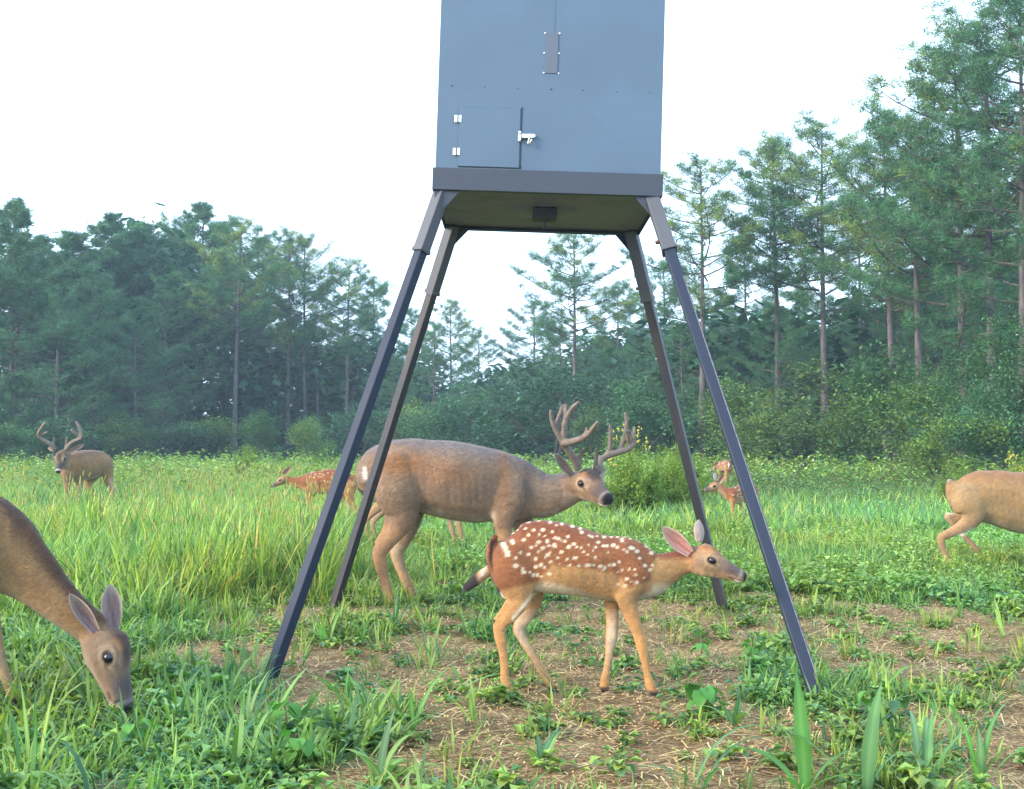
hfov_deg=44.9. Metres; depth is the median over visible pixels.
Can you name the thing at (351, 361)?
pine tree
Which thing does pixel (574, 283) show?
pine tree
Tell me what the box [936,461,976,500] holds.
bush
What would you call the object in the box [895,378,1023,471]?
shrub
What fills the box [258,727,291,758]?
grass plant
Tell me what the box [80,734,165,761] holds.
grass plant
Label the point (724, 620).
grass plant
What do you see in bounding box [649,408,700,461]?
shrub
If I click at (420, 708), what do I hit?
grass plant
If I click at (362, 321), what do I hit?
pine tree
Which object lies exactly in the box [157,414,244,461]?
shrub
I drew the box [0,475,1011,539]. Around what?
distant grass
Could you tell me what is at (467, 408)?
pine tree
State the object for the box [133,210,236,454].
pine tree
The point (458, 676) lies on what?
grass plant
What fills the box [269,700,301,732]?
weed plant
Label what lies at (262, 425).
shrub
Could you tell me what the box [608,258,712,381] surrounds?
pine tree
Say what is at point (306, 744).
weed plant
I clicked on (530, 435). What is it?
shrub
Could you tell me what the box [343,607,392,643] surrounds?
grass plant
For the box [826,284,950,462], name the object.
pine tree
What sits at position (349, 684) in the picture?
grass plant
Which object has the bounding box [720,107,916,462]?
pine tree
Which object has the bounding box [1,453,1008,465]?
forest edge grass
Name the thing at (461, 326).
pine tree
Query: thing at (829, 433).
shrub
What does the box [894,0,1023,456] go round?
pine tree
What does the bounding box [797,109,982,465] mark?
pine tree
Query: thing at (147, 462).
bush
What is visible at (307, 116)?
sky
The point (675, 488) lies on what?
bush
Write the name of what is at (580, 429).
shrub
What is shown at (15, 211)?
pine tree
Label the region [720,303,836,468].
pine tree
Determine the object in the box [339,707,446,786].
grass plant
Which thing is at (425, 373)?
pine tree
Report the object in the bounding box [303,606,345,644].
grass plant
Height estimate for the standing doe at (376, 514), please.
0.821 m
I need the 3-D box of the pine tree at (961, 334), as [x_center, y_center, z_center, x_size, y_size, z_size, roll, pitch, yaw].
[13.611,-4.412,36.925,7.008,14.233,7.891,0,-2,2]
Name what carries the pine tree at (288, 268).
on the ground at (596, 696)
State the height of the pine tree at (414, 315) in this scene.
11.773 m
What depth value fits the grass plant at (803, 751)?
3.40 m
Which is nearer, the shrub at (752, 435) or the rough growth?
the rough growth
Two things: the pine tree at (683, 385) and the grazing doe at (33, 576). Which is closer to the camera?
the grazing doe at (33, 576)
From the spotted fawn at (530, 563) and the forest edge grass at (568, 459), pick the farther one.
the forest edge grass at (568, 459)
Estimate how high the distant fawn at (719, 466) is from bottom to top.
0.673 m
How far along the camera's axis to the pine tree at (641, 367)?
53.38 m
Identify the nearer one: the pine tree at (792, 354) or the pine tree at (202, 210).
the pine tree at (792, 354)
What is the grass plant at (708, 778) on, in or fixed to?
on the ground at (596, 696)
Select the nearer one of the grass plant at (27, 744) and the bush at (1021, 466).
the grass plant at (27, 744)
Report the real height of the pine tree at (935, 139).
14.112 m
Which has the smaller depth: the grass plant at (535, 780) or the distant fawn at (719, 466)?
the grass plant at (535, 780)
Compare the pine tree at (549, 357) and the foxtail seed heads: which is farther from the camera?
the pine tree at (549, 357)
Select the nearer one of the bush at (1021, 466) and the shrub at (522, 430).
the bush at (1021, 466)
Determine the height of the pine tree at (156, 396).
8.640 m
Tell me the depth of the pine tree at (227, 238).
67.59 m
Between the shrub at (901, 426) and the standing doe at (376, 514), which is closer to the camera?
the standing doe at (376, 514)
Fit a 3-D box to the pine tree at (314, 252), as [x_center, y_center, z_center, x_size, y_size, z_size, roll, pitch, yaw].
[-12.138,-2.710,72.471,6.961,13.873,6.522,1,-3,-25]
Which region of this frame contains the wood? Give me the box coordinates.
[0,202,1018,465]
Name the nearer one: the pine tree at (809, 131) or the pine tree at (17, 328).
the pine tree at (809, 131)
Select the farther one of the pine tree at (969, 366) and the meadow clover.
the pine tree at (969, 366)
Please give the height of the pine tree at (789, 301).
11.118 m
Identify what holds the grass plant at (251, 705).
on the ground at (596, 696)
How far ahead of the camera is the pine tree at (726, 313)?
78.00 m
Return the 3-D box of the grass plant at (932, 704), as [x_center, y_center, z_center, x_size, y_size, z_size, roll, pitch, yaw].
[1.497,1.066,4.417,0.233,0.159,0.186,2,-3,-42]
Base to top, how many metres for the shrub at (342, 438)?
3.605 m
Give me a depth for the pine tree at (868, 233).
40.13 m
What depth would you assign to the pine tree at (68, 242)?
69.56 m
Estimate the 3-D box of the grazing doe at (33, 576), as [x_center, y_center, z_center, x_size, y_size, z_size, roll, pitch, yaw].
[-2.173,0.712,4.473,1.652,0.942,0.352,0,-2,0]
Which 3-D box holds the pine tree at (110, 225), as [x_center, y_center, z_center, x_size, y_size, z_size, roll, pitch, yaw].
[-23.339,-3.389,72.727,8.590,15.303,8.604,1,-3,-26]
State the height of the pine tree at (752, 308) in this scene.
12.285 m
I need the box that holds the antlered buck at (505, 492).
[355,401,635,603]
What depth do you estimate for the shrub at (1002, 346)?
29.02 m
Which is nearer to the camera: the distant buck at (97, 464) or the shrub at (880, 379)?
the distant buck at (97, 464)
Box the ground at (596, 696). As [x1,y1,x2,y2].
[0,504,1023,788]
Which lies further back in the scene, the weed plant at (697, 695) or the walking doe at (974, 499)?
the walking doe at (974, 499)
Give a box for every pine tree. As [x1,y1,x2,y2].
[0,196,99,461]
[0,232,96,454]
[0,257,95,461]
[0,277,115,458]
[3,261,187,450]
[8,227,139,448]
[63,209,184,452]
[74,302,197,460]
[76,219,209,453]
[102,273,242,457]
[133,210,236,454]
[147,199,271,441]
[169,214,303,456]
[192,308,267,450]
[198,234,321,456]
[212,334,294,449]
[223,224,346,458]
[244,310,355,454]
[250,230,368,457]
[291,310,399,443]
[298,254,395,437]
[323,277,418,418]
[360,353,432,446]
[380,308,453,399]
[389,322,486,438]
[410,297,484,394]
[431,376,505,445]
[443,325,502,392]
[475,360,552,455]
[486,298,572,456]
[504,233,639,454]
[527,317,623,457]
[564,276,660,456]
[567,355,636,454]
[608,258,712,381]
[613,355,694,465]
[616,150,785,461]
[626,319,732,461]
[680,308,790,453]
[691,232,812,371]
[707,126,854,455]
[709,300,747,329]
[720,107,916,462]
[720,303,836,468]
[762,330,851,463]
[772,289,840,347]
[790,194,925,381]
[790,320,875,436]
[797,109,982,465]
[820,102,1002,423]
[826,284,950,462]
[834,0,1023,467]
[844,19,1018,450]
[844,149,1014,460]
[883,262,1017,457]
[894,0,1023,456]
[924,307,1017,455]
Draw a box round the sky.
[0,0,1023,416]
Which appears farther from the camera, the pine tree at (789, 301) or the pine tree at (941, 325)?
the pine tree at (789, 301)
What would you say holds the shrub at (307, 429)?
on the ground at (596, 696)
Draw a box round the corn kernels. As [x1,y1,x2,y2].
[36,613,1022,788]
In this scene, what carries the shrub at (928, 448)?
on the ground at (596, 696)
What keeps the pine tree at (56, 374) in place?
on the ground at (596, 696)
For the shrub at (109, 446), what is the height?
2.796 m
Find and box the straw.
[25,590,1023,788]
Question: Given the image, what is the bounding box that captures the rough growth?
[646,461,1013,519]
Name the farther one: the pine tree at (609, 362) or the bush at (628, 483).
the pine tree at (609, 362)
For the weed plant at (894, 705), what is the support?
on the ground at (596, 696)
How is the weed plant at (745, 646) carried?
on the ground at (596, 696)
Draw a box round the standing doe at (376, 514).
[364,502,463,550]
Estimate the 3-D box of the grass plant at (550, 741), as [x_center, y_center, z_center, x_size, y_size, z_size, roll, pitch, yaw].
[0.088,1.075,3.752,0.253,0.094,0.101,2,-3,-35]
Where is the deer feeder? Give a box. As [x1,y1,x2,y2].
[263,0,824,698]
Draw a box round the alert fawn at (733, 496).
[702,473,757,519]
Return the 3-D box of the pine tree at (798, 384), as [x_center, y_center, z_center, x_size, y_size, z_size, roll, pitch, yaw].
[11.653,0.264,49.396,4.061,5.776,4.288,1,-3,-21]
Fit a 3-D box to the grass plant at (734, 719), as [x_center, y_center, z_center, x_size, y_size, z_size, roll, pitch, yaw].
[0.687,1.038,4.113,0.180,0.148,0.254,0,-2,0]
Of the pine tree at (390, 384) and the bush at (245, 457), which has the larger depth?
the pine tree at (390, 384)
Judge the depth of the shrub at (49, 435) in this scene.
57.87 m
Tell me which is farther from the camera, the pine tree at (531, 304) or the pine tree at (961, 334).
the pine tree at (531, 304)
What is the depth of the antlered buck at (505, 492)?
7.28 m
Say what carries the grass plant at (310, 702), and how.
on the ground at (596, 696)
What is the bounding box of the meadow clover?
[10,490,1023,598]
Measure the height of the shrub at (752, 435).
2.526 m
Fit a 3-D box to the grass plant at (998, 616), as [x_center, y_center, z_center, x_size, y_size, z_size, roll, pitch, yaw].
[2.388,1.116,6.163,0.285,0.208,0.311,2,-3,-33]
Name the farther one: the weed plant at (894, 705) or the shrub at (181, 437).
the shrub at (181, 437)
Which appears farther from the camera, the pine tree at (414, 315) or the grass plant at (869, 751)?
the pine tree at (414, 315)
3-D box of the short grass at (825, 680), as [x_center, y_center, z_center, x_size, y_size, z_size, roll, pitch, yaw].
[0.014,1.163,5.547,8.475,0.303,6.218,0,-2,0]
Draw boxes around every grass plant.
[0,668,59,770]
[0,716,38,746]
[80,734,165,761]
[173,675,220,721]
[207,669,270,726]
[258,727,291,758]
[272,672,332,721]
[296,666,382,706]
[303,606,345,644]
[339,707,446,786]
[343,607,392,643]
[371,666,468,730]
[384,591,418,629]
[421,663,499,685]
[449,674,483,719]
[483,725,549,788]
[503,728,573,762]
[639,725,775,788]
[697,688,749,729]
[704,609,739,633]
[723,671,866,788]
[764,682,922,788]
[856,665,926,684]
[895,675,966,715]
[900,710,973,788]
[934,693,1023,788]
[940,578,969,617]
[958,598,1022,636]
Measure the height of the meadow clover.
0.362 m
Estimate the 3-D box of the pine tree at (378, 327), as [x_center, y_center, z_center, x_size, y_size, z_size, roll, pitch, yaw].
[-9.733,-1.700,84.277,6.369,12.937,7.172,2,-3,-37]
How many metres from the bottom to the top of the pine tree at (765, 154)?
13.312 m
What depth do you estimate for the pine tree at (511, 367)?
58.87 m
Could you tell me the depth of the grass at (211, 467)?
34.70 m
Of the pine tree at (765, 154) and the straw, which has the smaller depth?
the straw
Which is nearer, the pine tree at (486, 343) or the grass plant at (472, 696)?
the grass plant at (472, 696)
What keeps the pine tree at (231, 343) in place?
on the ground at (596, 696)
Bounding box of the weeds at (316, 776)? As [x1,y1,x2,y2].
[0,577,1023,788]
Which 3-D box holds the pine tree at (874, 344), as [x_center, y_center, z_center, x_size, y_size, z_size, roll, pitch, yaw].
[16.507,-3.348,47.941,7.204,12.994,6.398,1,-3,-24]
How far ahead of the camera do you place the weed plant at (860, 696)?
4.12 m
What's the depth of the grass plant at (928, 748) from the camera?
3.47 m
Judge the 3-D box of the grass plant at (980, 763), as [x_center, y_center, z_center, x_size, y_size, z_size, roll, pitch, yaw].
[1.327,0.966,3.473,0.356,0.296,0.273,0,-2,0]
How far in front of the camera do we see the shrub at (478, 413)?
63.80 m
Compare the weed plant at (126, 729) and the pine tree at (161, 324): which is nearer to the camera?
the weed plant at (126, 729)
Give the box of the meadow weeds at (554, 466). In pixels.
[0,446,1022,490]
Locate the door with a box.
[453,106,535,168]
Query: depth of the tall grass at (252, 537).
8.47 m
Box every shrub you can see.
[0,420,38,465]
[10,413,117,462]
[87,410,164,461]
[128,421,222,461]
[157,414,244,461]
[228,407,287,461]
[281,413,339,462]
[301,402,404,462]
[375,397,447,444]
[384,391,475,441]
[447,390,510,451]
[455,353,635,464]
[491,400,552,454]
[567,397,614,465]
[585,372,713,468]
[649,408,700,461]
[682,372,816,465]
[699,353,907,469]
[733,402,804,467]
[799,381,917,468]
[800,339,933,469]
[834,369,971,470]
[881,341,1023,474]
[891,407,1020,483]
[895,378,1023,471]
[926,306,1023,471]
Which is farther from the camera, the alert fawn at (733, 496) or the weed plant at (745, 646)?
the alert fawn at (733, 496)
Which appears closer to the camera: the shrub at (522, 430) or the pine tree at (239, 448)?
the shrub at (522, 430)
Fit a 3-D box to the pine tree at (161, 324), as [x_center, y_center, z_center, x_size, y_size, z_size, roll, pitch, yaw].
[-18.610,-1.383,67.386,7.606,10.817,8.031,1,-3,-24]
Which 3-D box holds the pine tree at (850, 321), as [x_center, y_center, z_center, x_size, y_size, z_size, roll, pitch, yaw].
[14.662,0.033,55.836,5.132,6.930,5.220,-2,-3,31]
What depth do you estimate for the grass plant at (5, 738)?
3.87 m
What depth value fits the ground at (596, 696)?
4.77 m
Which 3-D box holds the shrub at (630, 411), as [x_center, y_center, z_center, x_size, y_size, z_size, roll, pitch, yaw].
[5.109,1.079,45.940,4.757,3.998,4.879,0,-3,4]
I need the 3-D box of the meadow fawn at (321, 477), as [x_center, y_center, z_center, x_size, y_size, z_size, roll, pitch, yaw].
[-2.236,1.183,14.062,0.993,0.747,0.193,0,-2,0]
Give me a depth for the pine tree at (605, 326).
71.77 m
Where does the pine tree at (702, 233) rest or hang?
on the ground at (596, 696)
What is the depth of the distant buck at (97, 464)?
19.08 m
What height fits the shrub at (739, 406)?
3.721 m
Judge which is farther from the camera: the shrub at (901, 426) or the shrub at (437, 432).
the shrub at (437, 432)
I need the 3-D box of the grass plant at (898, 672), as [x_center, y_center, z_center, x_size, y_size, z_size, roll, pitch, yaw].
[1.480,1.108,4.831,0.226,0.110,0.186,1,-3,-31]
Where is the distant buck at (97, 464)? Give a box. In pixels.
[37,421,116,498]
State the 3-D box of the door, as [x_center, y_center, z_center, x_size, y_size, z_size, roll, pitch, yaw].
[-0.081,-1.191,5.723,0.381,0.286,0.026,2,-2,0]
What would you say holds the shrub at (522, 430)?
on the ground at (596, 696)
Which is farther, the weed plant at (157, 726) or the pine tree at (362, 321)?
the pine tree at (362, 321)
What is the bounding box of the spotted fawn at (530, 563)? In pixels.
[485,520,746,697]
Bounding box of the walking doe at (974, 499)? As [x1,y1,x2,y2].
[937,470,1023,564]
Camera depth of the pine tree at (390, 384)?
67.57 m
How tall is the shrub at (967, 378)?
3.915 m
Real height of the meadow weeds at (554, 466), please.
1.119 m
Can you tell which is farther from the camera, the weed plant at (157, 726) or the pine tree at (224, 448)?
the pine tree at (224, 448)
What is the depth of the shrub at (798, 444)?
40.05 m
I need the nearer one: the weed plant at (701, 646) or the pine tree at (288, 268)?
the weed plant at (701, 646)
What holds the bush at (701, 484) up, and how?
on the ground at (596, 696)
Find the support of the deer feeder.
on the ground at (596, 696)
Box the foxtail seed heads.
[0,459,382,559]
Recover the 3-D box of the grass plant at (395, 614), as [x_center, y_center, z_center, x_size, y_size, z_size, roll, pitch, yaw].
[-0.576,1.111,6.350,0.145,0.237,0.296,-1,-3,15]
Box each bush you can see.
[136,449,161,476]
[227,443,261,479]
[584,424,666,513]
[610,443,701,506]
[661,441,713,499]
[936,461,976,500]
[994,445,1023,471]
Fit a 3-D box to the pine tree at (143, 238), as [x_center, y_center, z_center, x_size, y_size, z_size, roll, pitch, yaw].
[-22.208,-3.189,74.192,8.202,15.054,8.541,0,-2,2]
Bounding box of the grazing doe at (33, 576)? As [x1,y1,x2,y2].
[0,497,133,714]
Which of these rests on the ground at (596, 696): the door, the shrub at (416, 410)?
the shrub at (416, 410)
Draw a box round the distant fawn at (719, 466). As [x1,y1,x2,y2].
[710,460,732,485]
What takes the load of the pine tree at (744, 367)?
on the ground at (596, 696)
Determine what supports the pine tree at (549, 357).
on the ground at (596, 696)
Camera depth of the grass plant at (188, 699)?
4.27 m
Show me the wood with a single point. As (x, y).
(272, 384)
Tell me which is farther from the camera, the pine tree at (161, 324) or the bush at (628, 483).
the pine tree at (161, 324)
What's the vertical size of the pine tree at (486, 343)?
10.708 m
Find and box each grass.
[0,457,1002,486]
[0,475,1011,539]
[0,477,458,600]
[0,480,1023,624]
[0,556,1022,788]
[0,568,1023,788]
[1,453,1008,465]
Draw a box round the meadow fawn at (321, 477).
[271,466,356,515]
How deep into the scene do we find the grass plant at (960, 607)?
6.67 m
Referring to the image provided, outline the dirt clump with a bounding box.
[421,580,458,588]
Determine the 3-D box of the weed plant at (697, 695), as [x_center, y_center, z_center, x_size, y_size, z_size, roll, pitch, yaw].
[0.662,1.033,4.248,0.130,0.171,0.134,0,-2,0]
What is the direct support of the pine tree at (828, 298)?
on the ground at (596, 696)
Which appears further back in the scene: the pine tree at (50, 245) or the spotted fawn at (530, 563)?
the pine tree at (50, 245)
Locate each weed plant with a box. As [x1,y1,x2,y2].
[119,718,150,742]
[146,716,167,736]
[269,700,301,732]
[277,727,319,767]
[685,670,722,712]
[689,631,711,656]
[741,636,763,662]
[858,690,882,716]
[879,696,909,749]
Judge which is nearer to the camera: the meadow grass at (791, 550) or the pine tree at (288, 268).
the meadow grass at (791, 550)
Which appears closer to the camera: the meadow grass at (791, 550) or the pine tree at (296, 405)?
the meadow grass at (791, 550)
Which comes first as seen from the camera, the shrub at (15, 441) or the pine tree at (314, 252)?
the shrub at (15, 441)

